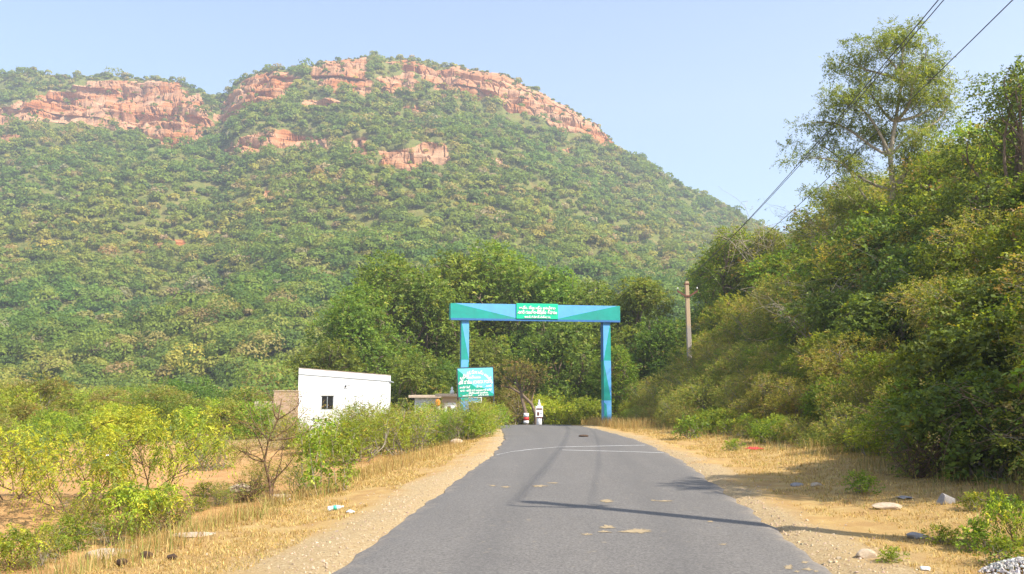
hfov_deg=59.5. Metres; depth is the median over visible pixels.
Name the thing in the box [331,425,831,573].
road
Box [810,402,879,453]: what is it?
shrub
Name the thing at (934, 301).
shrub
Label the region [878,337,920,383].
shrub
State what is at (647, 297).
tree
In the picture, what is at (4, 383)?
scrub tree
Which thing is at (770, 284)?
shrub
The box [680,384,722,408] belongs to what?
shrub
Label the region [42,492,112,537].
weed
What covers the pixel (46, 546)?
weed
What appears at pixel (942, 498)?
rock
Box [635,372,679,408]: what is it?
shrub
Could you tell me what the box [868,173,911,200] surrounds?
shrub
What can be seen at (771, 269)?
shrub
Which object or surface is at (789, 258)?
shrub
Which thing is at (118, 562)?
dung pat
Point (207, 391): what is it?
tree
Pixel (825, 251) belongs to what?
shrub
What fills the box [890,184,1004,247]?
shrub
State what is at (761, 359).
shrub
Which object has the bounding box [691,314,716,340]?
shrub
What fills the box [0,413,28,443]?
scrub shrub
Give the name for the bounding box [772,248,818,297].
shrub
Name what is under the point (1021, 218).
shrub
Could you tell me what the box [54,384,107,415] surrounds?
scrub tree
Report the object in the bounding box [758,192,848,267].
shrub
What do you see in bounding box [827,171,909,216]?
shrub
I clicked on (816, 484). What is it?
rock
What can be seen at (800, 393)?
undergrowth
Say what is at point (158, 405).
scrub shrub
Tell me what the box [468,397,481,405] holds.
notice board
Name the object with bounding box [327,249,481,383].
tree
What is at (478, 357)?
tree
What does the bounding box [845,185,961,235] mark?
shrub
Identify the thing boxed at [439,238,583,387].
tree
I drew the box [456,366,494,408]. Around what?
signboard
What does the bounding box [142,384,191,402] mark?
scrub tree
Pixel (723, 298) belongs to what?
shrub
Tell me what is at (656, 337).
tree
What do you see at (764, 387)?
shrub
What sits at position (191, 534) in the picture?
rock
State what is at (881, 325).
shrub
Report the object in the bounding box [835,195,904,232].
shrub
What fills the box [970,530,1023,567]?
weed
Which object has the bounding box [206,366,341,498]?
shrub
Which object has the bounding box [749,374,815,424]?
shrub
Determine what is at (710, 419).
shrub
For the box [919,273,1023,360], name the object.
shrub
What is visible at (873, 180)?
shrub
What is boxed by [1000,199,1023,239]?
shrub
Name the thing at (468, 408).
bush
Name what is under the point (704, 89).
sky
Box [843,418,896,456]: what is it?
shrub
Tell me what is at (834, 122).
electric cable
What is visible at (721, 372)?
shrub
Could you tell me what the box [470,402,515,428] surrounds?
bush
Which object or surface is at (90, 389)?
scrub tree
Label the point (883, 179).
shrub
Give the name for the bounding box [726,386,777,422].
shrub
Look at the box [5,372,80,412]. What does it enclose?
scrub tree
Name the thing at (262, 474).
weed
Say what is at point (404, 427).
bush
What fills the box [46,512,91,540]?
weed
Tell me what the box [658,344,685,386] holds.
shrub
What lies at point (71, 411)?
scrub shrub
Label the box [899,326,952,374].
shrub
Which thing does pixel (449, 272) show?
tree
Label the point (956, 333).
shrub
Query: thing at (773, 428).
weed
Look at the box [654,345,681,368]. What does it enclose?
shrub
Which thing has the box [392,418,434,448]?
bush
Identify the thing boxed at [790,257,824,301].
shrub
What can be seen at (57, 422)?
shrub
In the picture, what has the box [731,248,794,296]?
shrub
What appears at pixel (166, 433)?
shrub
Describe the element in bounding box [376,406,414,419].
bush
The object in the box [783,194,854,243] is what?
shrub
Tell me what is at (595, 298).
tree
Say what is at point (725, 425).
weed
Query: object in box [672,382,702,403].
shrub
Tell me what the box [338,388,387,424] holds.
shrub
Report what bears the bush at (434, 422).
on the ground at (858, 527)
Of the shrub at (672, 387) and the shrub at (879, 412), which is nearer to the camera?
the shrub at (879, 412)
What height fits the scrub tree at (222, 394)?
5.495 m
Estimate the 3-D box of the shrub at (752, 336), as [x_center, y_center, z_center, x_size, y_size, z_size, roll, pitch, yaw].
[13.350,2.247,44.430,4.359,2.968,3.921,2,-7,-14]
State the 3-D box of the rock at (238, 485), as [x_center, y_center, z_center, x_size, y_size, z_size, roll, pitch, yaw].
[-5.861,4.387,19.323,0.543,0.302,0.402,0,-7,0]
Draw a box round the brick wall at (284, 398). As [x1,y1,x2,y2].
[273,390,298,437]
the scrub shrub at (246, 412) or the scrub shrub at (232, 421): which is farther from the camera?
the scrub shrub at (232, 421)
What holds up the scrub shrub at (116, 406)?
on the ground at (858, 527)
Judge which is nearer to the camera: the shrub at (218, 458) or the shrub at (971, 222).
the shrub at (218, 458)
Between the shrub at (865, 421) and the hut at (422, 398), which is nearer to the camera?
the shrub at (865, 421)
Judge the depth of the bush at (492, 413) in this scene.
34.69 m
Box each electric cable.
[678,0,938,286]
[687,0,943,277]
[697,0,1012,286]
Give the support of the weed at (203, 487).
on the ground at (858, 527)
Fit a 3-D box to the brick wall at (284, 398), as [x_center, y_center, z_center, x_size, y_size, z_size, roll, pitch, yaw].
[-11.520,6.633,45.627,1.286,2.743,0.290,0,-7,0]
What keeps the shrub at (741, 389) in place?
on the ground at (858, 527)
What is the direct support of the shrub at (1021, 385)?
on the ground at (858, 527)
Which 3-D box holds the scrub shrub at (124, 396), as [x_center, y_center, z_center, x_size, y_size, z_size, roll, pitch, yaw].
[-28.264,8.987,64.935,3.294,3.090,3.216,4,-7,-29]
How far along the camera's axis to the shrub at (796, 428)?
23.17 m
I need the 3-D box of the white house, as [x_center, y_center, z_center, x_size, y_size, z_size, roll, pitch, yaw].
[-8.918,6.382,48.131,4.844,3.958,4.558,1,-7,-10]
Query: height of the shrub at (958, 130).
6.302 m
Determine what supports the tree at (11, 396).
on the ground at (858, 527)
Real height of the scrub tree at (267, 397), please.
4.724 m
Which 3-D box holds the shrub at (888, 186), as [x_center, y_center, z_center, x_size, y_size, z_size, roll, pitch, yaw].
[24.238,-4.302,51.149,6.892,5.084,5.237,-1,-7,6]
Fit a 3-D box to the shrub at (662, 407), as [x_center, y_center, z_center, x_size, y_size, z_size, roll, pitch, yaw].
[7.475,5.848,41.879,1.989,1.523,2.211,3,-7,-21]
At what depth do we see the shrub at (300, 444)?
30.48 m
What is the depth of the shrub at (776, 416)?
24.66 m
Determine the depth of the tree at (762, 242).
59.78 m
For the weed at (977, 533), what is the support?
on the ground at (858, 527)
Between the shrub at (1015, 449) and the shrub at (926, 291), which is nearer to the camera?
the shrub at (1015, 449)
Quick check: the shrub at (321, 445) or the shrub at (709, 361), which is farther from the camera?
the shrub at (709, 361)
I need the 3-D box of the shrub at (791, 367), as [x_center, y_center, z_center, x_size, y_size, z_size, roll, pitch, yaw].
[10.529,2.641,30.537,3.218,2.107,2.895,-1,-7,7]
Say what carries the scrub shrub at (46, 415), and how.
on the ground at (858, 527)
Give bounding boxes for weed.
[12,517,76,569]
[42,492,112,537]
[45,531,74,558]
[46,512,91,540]
[67,532,94,551]
[81,508,147,546]
[155,497,197,528]
[185,495,211,512]
[190,480,217,496]
[200,481,239,506]
[236,459,287,493]
[337,468,360,480]
[671,412,711,438]
[709,416,742,434]
[722,437,745,450]
[742,415,787,443]
[760,416,798,440]
[837,469,885,494]
[874,545,909,563]
[919,522,968,545]
[950,516,1007,552]
[952,488,987,512]
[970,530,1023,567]
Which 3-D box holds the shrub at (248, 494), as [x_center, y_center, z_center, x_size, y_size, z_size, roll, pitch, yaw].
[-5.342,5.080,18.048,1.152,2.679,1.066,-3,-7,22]
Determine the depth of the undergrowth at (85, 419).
46.67 m
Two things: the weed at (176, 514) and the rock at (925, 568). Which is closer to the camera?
the rock at (925, 568)
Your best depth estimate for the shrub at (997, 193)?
27.43 m
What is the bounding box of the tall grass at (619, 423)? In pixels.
[0,414,1023,573]
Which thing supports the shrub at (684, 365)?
on the ground at (858, 527)
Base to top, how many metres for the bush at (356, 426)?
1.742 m
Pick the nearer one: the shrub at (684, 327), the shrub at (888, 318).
the shrub at (888, 318)
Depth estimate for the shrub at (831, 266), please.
34.94 m
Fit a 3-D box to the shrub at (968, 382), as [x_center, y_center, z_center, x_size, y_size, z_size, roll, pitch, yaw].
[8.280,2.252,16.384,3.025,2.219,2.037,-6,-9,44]
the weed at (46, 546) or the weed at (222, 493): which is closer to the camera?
the weed at (46, 546)
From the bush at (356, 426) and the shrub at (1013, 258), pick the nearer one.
the shrub at (1013, 258)
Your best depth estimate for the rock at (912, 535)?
9.44 m
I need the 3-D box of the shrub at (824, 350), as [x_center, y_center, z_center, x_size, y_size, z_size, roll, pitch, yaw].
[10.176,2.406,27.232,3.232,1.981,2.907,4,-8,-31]
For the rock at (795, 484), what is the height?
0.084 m
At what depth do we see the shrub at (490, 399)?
56.60 m
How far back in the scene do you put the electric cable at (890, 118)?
17.70 m
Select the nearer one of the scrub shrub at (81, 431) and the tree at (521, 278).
the scrub shrub at (81, 431)
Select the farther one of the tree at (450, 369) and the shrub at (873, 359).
the tree at (450, 369)
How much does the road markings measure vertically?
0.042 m
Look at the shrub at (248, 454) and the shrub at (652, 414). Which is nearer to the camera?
the shrub at (248, 454)
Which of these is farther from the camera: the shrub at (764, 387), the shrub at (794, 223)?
the shrub at (794, 223)
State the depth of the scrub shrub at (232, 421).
50.23 m
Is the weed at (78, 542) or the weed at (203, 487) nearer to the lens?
the weed at (78, 542)
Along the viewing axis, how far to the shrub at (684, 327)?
77.08 m
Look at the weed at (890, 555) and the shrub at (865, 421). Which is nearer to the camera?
the weed at (890, 555)
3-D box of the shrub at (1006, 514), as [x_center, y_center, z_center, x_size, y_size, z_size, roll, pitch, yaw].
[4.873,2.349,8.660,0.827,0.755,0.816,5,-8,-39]
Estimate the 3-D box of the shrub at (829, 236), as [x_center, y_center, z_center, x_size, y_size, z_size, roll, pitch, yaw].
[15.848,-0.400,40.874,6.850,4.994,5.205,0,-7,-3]
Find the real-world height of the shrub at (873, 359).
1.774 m
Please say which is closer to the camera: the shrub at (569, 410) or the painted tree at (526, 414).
the painted tree at (526, 414)
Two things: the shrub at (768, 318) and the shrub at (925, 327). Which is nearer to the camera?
the shrub at (925, 327)
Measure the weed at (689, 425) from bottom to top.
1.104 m
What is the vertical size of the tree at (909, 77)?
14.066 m
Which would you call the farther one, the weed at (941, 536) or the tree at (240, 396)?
the tree at (240, 396)
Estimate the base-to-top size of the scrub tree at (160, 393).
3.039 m
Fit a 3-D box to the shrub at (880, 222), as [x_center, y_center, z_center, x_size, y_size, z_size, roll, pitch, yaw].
[14.864,-0.374,35.566,5.880,5.092,6.957,-6,-9,40]
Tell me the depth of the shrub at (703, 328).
62.61 m
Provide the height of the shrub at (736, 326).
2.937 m
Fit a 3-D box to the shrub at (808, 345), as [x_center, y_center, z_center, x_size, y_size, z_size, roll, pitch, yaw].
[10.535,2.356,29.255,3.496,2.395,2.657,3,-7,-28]
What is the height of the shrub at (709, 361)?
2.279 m
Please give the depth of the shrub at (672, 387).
43.77 m
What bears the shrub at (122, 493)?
on the ground at (858, 527)
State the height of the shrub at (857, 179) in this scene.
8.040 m
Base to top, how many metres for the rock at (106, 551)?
0.217 m
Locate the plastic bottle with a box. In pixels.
[327,505,343,510]
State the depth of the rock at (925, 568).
7.73 m
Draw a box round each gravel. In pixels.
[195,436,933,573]
[978,556,1023,573]
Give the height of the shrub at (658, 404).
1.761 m
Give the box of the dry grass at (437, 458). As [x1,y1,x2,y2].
[68,408,1023,573]
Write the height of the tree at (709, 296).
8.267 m
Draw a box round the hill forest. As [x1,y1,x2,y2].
[0,50,786,405]
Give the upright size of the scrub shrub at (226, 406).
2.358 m
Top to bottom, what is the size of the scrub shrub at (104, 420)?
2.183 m
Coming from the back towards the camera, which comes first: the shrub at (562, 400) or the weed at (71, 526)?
the shrub at (562, 400)
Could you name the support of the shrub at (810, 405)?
on the ground at (858, 527)
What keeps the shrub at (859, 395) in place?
on the ground at (858, 527)
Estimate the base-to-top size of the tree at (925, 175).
6.013 m
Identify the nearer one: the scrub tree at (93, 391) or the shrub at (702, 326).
the shrub at (702, 326)
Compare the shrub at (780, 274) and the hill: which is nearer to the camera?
the shrub at (780, 274)
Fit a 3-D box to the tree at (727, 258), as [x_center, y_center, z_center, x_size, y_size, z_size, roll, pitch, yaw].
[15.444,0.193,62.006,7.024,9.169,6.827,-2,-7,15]
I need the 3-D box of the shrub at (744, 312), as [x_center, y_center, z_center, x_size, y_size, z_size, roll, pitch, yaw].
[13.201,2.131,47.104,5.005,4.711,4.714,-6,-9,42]
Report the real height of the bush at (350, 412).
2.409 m
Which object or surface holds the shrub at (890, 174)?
on the ground at (858, 527)
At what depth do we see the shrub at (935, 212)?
35.30 m
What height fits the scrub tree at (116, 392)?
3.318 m
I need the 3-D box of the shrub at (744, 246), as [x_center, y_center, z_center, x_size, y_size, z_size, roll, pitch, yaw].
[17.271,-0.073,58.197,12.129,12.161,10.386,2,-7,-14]
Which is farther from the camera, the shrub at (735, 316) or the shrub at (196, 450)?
the shrub at (735, 316)
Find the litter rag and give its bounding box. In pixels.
[896,495,912,498]
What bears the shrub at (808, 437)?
on the ground at (858, 527)
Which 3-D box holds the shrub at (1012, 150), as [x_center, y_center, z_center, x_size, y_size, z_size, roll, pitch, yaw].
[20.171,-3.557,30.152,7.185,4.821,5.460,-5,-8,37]
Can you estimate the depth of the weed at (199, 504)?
17.29 m
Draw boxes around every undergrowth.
[4,409,238,440]
[653,334,934,438]
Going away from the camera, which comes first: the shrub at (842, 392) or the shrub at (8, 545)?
the shrub at (8, 545)
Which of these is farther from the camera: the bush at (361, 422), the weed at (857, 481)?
the bush at (361, 422)
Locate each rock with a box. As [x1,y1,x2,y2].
[85,548,129,559]
[173,532,215,537]
[227,484,249,493]
[790,482,802,485]
[811,482,821,486]
[855,548,876,558]
[871,502,901,509]
[906,532,929,538]
[920,566,929,570]
[936,493,955,504]
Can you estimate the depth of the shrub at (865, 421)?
17.21 m
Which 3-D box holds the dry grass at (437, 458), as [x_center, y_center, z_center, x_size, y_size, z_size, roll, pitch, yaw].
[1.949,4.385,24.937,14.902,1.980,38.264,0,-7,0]
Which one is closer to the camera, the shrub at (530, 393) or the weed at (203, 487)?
the weed at (203, 487)
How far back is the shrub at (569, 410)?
56.24 m
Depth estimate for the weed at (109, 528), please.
14.51 m
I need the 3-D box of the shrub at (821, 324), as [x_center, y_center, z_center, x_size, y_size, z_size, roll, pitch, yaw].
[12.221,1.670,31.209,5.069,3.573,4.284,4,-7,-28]
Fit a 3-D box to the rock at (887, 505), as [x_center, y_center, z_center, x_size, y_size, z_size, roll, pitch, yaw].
[4.826,2.829,11.535,0.384,0.114,0.230,-2,-7,13]
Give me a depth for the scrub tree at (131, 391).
71.69 m
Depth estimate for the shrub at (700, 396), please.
37.84 m
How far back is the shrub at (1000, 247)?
24.05 m
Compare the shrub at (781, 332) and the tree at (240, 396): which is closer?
the shrub at (781, 332)
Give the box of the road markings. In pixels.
[497,445,659,454]
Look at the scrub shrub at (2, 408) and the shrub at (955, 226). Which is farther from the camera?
the scrub shrub at (2, 408)
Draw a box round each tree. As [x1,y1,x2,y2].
[0,380,19,393]
[0,385,46,426]
[0,385,60,411]
[2,377,22,387]
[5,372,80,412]
[37,382,80,399]
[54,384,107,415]
[74,385,107,402]
[77,385,106,402]
[93,385,131,400]
[115,384,146,399]
[122,383,185,416]
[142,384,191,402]
[151,375,219,401]
[177,396,223,431]
[209,387,238,403]
[218,386,264,416]
[255,392,273,400]
[281,337,376,389]
[295,281,424,386]
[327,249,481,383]
[360,338,429,394]
[382,352,454,413]
[401,248,523,391]
[404,359,472,410]
[437,337,521,406]
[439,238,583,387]
[492,355,553,424]
[494,354,564,422]
[494,358,549,424]
[495,265,600,383]
[503,321,627,417]
[553,279,652,404]
[583,343,644,419]
[597,276,685,386]
[623,315,685,386]
[680,254,734,329]
[685,223,763,326]
[728,225,789,287]
[769,14,987,233]
[883,144,998,226]
[928,54,1023,246]
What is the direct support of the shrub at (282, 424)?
on the ground at (858, 527)
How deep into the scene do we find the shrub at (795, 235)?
64.04 m
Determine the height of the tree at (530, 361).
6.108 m
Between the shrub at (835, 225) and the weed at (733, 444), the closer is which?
the weed at (733, 444)
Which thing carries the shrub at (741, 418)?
on the ground at (858, 527)
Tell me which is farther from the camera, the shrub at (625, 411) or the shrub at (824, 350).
the shrub at (625, 411)
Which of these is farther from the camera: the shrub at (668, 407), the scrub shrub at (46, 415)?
the shrub at (668, 407)
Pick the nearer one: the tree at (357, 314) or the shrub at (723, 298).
the shrub at (723, 298)
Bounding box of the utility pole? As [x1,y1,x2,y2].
[677,278,697,367]
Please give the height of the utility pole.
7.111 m
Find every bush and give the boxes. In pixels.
[307,413,389,464]
[311,402,375,444]
[327,398,379,452]
[328,397,408,456]
[358,396,446,456]
[362,407,413,453]
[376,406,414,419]
[385,397,453,448]
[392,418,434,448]
[411,399,449,413]
[417,399,449,441]
[426,411,469,443]
[436,405,473,443]
[446,408,498,439]
[450,394,497,436]
[458,394,504,436]
[464,401,507,432]
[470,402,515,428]
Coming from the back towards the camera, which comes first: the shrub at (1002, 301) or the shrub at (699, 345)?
the shrub at (699, 345)
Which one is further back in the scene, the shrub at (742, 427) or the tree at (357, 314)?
the tree at (357, 314)
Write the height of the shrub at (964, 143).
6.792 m
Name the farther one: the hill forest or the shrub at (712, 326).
the hill forest
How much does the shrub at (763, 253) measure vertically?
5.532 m
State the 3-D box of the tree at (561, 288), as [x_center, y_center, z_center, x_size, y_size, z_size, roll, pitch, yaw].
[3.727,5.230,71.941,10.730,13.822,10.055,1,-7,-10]
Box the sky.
[0,0,1023,233]
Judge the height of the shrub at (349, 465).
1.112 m
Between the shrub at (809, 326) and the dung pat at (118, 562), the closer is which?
the dung pat at (118, 562)
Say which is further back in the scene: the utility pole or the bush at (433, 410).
the utility pole
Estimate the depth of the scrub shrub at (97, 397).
57.55 m
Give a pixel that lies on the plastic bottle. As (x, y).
(333, 507)
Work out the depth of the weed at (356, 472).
18.63 m
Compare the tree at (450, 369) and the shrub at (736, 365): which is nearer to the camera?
the shrub at (736, 365)
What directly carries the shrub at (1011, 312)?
on the ground at (858, 527)
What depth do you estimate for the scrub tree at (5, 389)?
56.96 m
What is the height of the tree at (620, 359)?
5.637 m
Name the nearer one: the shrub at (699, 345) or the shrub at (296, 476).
the shrub at (296, 476)
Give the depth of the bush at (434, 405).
48.63 m
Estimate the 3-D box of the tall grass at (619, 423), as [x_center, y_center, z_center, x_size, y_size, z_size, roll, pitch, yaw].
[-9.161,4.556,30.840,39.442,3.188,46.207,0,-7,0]
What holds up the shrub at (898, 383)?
on the ground at (858, 527)
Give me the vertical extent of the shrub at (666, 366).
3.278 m
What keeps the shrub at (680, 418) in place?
on the ground at (858, 527)
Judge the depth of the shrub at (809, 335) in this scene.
32.98 m
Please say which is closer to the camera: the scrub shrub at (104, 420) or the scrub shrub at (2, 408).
the scrub shrub at (104, 420)
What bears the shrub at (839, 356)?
on the ground at (858, 527)
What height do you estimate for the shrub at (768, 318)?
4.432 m
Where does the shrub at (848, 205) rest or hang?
on the ground at (858, 527)
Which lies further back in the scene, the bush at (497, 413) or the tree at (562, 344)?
the tree at (562, 344)
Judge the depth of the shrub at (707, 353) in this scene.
43.89 m
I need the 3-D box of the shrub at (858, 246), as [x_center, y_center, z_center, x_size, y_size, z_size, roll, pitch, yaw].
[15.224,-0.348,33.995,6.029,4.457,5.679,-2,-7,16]
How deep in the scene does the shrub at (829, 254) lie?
36.19 m
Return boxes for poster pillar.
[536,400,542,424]
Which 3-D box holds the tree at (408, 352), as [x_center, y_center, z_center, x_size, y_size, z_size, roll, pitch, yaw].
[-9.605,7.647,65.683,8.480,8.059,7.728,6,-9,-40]
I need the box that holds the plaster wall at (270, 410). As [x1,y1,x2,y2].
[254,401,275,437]
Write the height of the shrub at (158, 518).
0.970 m
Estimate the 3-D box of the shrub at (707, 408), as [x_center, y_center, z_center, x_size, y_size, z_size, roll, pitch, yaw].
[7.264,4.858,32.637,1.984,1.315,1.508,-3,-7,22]
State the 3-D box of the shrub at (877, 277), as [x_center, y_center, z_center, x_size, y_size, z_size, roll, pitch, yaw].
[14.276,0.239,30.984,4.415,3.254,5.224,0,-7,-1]
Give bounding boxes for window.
[321,395,333,409]
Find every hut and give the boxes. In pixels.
[408,395,440,415]
[435,387,459,412]
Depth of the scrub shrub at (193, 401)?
46.28 m
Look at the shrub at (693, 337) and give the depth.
51.75 m
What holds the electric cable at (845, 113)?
attached to the utility pole
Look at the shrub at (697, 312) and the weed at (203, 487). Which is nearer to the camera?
the weed at (203, 487)
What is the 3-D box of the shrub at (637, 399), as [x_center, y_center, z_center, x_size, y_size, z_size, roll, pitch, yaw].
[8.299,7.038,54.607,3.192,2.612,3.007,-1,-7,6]
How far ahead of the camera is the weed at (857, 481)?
13.10 m
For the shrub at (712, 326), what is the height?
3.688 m
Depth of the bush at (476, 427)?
32.54 m
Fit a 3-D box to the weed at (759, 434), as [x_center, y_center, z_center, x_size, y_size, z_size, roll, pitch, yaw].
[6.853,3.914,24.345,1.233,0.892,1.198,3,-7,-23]
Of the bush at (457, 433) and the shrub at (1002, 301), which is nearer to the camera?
the shrub at (1002, 301)
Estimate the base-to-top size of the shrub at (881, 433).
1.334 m
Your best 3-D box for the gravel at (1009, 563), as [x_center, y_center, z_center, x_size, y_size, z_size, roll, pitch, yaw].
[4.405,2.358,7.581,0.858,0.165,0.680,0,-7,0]
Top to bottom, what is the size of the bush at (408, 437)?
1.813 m
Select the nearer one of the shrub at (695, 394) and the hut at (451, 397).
the shrub at (695, 394)
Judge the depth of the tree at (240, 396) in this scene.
55.00 m
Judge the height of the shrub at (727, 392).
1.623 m
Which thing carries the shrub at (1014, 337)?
on the ground at (858, 527)
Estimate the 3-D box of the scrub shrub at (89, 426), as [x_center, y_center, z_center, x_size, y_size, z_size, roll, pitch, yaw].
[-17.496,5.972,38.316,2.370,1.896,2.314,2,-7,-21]
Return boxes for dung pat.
[115,558,127,565]
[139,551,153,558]
[166,553,176,559]
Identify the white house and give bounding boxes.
[298,368,393,434]
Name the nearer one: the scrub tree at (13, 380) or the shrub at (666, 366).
the shrub at (666, 366)
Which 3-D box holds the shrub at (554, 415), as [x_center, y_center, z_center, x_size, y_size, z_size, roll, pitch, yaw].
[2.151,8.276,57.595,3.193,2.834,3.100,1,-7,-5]
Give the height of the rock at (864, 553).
0.107 m
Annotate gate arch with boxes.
[449,303,619,419]
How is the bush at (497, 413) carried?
on the ground at (858, 527)
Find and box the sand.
[489,482,817,571]
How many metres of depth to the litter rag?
12.24 m
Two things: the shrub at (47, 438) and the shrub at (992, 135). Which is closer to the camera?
the shrub at (47, 438)
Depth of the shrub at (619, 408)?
53.94 m
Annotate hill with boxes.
[0,57,748,385]
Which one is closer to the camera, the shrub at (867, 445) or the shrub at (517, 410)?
the shrub at (867, 445)
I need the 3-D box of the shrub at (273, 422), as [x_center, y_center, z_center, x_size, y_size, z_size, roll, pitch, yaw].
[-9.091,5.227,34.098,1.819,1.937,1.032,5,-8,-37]
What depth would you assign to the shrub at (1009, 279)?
17.81 m
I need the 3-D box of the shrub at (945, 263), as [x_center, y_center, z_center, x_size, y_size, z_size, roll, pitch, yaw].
[13.953,-0.212,27.374,5.119,3.696,3.890,-1,-7,9]
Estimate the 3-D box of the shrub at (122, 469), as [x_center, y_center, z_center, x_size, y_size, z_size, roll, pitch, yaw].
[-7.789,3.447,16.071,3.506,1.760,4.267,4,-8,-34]
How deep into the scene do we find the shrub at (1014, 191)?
26.86 m
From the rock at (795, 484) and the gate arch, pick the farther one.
the gate arch
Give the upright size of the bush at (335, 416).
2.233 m
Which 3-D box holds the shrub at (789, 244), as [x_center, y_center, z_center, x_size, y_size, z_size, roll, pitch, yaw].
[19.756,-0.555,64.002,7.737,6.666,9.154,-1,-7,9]
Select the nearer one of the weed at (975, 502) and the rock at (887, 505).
the weed at (975, 502)
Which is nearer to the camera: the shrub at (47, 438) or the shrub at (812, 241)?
the shrub at (47, 438)
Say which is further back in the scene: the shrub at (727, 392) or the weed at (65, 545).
the shrub at (727, 392)
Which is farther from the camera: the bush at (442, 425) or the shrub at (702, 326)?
the shrub at (702, 326)
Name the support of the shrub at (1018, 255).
on the ground at (858, 527)
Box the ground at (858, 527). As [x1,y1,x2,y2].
[0,351,1023,573]
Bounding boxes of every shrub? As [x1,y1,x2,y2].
[0,398,10,415]
[0,410,91,462]
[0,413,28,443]
[0,423,134,502]
[0,428,170,526]
[0,522,63,573]
[1,398,46,434]
[25,402,83,445]
[34,410,85,443]
[43,408,80,420]
[66,479,194,546]
[68,405,238,510]
[74,400,107,429]
[75,408,125,441]
[81,393,124,411]
[89,404,160,447]
[93,402,127,414]
[101,401,139,437]
[112,393,135,405]
[123,394,184,441]
[128,489,183,539]
[158,404,204,439]
[163,390,212,435]
[179,436,212,460]
[180,432,248,470]
[203,396,248,438]
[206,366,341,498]
[223,472,268,503]
[226,398,290,439]
[226,406,248,434]
[256,400,294,446]
[270,452,334,494]
[274,413,309,449]
[284,422,327,455]
[285,414,345,494]
[304,418,334,489]
[321,428,360,491]
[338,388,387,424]
[474,385,517,424]
[492,383,542,424]
[506,387,556,424]
[522,394,569,424]
[539,390,577,424]
[559,398,588,424]
[571,394,616,424]
[614,408,637,419]
[615,401,638,416]
[622,383,657,410]
[622,405,644,420]
[629,405,652,423]
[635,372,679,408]
[641,407,661,424]
[644,391,672,413]
[646,354,701,403]
[653,385,696,426]
[653,396,675,422]
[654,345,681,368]
[654,368,715,406]
[656,358,708,405]
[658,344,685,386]
[662,399,703,425]
[668,410,698,430]
[670,375,730,415]
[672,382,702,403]
[675,310,698,337]
[677,298,730,339]
[679,328,744,373]
[680,329,725,367]
[680,367,719,386]
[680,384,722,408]
[684,193,813,288]
[690,338,755,390]
[690,402,738,431]
[691,314,713,340]
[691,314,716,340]
[692,406,740,434]
[693,348,730,376]
[695,293,765,338]
[704,341,760,387]
[706,282,786,355]
[706,298,766,345]
[706,342,755,381]
[707,375,752,409]
[710,295,767,346]
[716,309,766,344]
[716,366,769,423]
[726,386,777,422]
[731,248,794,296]
[732,416,763,438]
[733,248,792,297]
[733,306,790,349]
[733,370,807,421]
[734,413,760,428]
[739,273,870,345]
[740,233,814,283]
[740,246,801,300]
[740,341,792,368]
[741,278,813,344]
[745,340,788,384]
[749,252,809,305]
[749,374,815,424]
[750,413,797,442]
[754,344,811,392]
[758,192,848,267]
[763,310,811,351]
[765,213,848,296]
[765,269,877,351]
[767,240,881,338]
[767,310,811,352]
[770,240,820,285]
[770,414,821,444]
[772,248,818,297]
[772,335,820,390]
[777,284,891,361]
[782,328,860,390]
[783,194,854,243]
[783,208,822,240]
[784,215,820,247]
[787,224,844,281]
[789,420,836,447]
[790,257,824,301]
[791,291,858,331]
[795,335,871,391]
[795,372,850,421]
[799,330,907,392]
[800,233,897,297]
[805,175,907,247]
[806,213,928,294]
[808,209,851,253]
[810,239,907,296]
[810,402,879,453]
[811,214,835,238]
[811,364,890,422]
[811,376,896,430]
[816,289,924,359]
[824,168,900,198]
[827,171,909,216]
[827,219,912,259]
[830,223,936,295]
[833,387,892,446]
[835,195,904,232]
[837,348,897,392]
[840,166,888,195]
[842,373,1007,472]
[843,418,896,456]
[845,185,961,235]
[847,287,924,351]
[853,225,981,323]
[854,247,936,298]
[854,372,993,464]
[855,402,911,462]
[857,376,899,431]
[865,429,965,478]
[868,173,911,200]
[871,152,992,229]
[873,164,903,196]
[874,172,915,198]
[877,272,971,344]
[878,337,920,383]
[879,366,1023,484]
[884,308,1023,464]
[887,228,1003,332]
[888,126,1001,206]
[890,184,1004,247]
[895,164,1012,240]
[898,262,1023,336]
[898,356,1005,401]
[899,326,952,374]
[906,277,980,339]
[907,190,971,228]
[915,347,1023,473]
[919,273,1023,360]
[920,201,1023,275]
[921,316,993,360]
[925,115,1011,152]
[930,213,1023,301]
[944,301,1023,374]
[947,173,1020,239]
[964,487,1023,555]
[968,127,1023,186]
[973,162,1023,236]
[974,124,1023,160]
[975,296,1023,361]
[975,306,1023,444]
[976,399,1023,491]
[978,125,1016,142]
[987,262,1023,310]
[991,173,1023,239]
[992,135,1020,186]
[992,238,1023,322]
[994,222,1023,282]
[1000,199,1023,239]
[1001,285,1023,317]
[1001,342,1023,449]
[1014,202,1023,237]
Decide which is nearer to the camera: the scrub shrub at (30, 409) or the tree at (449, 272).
the scrub shrub at (30, 409)

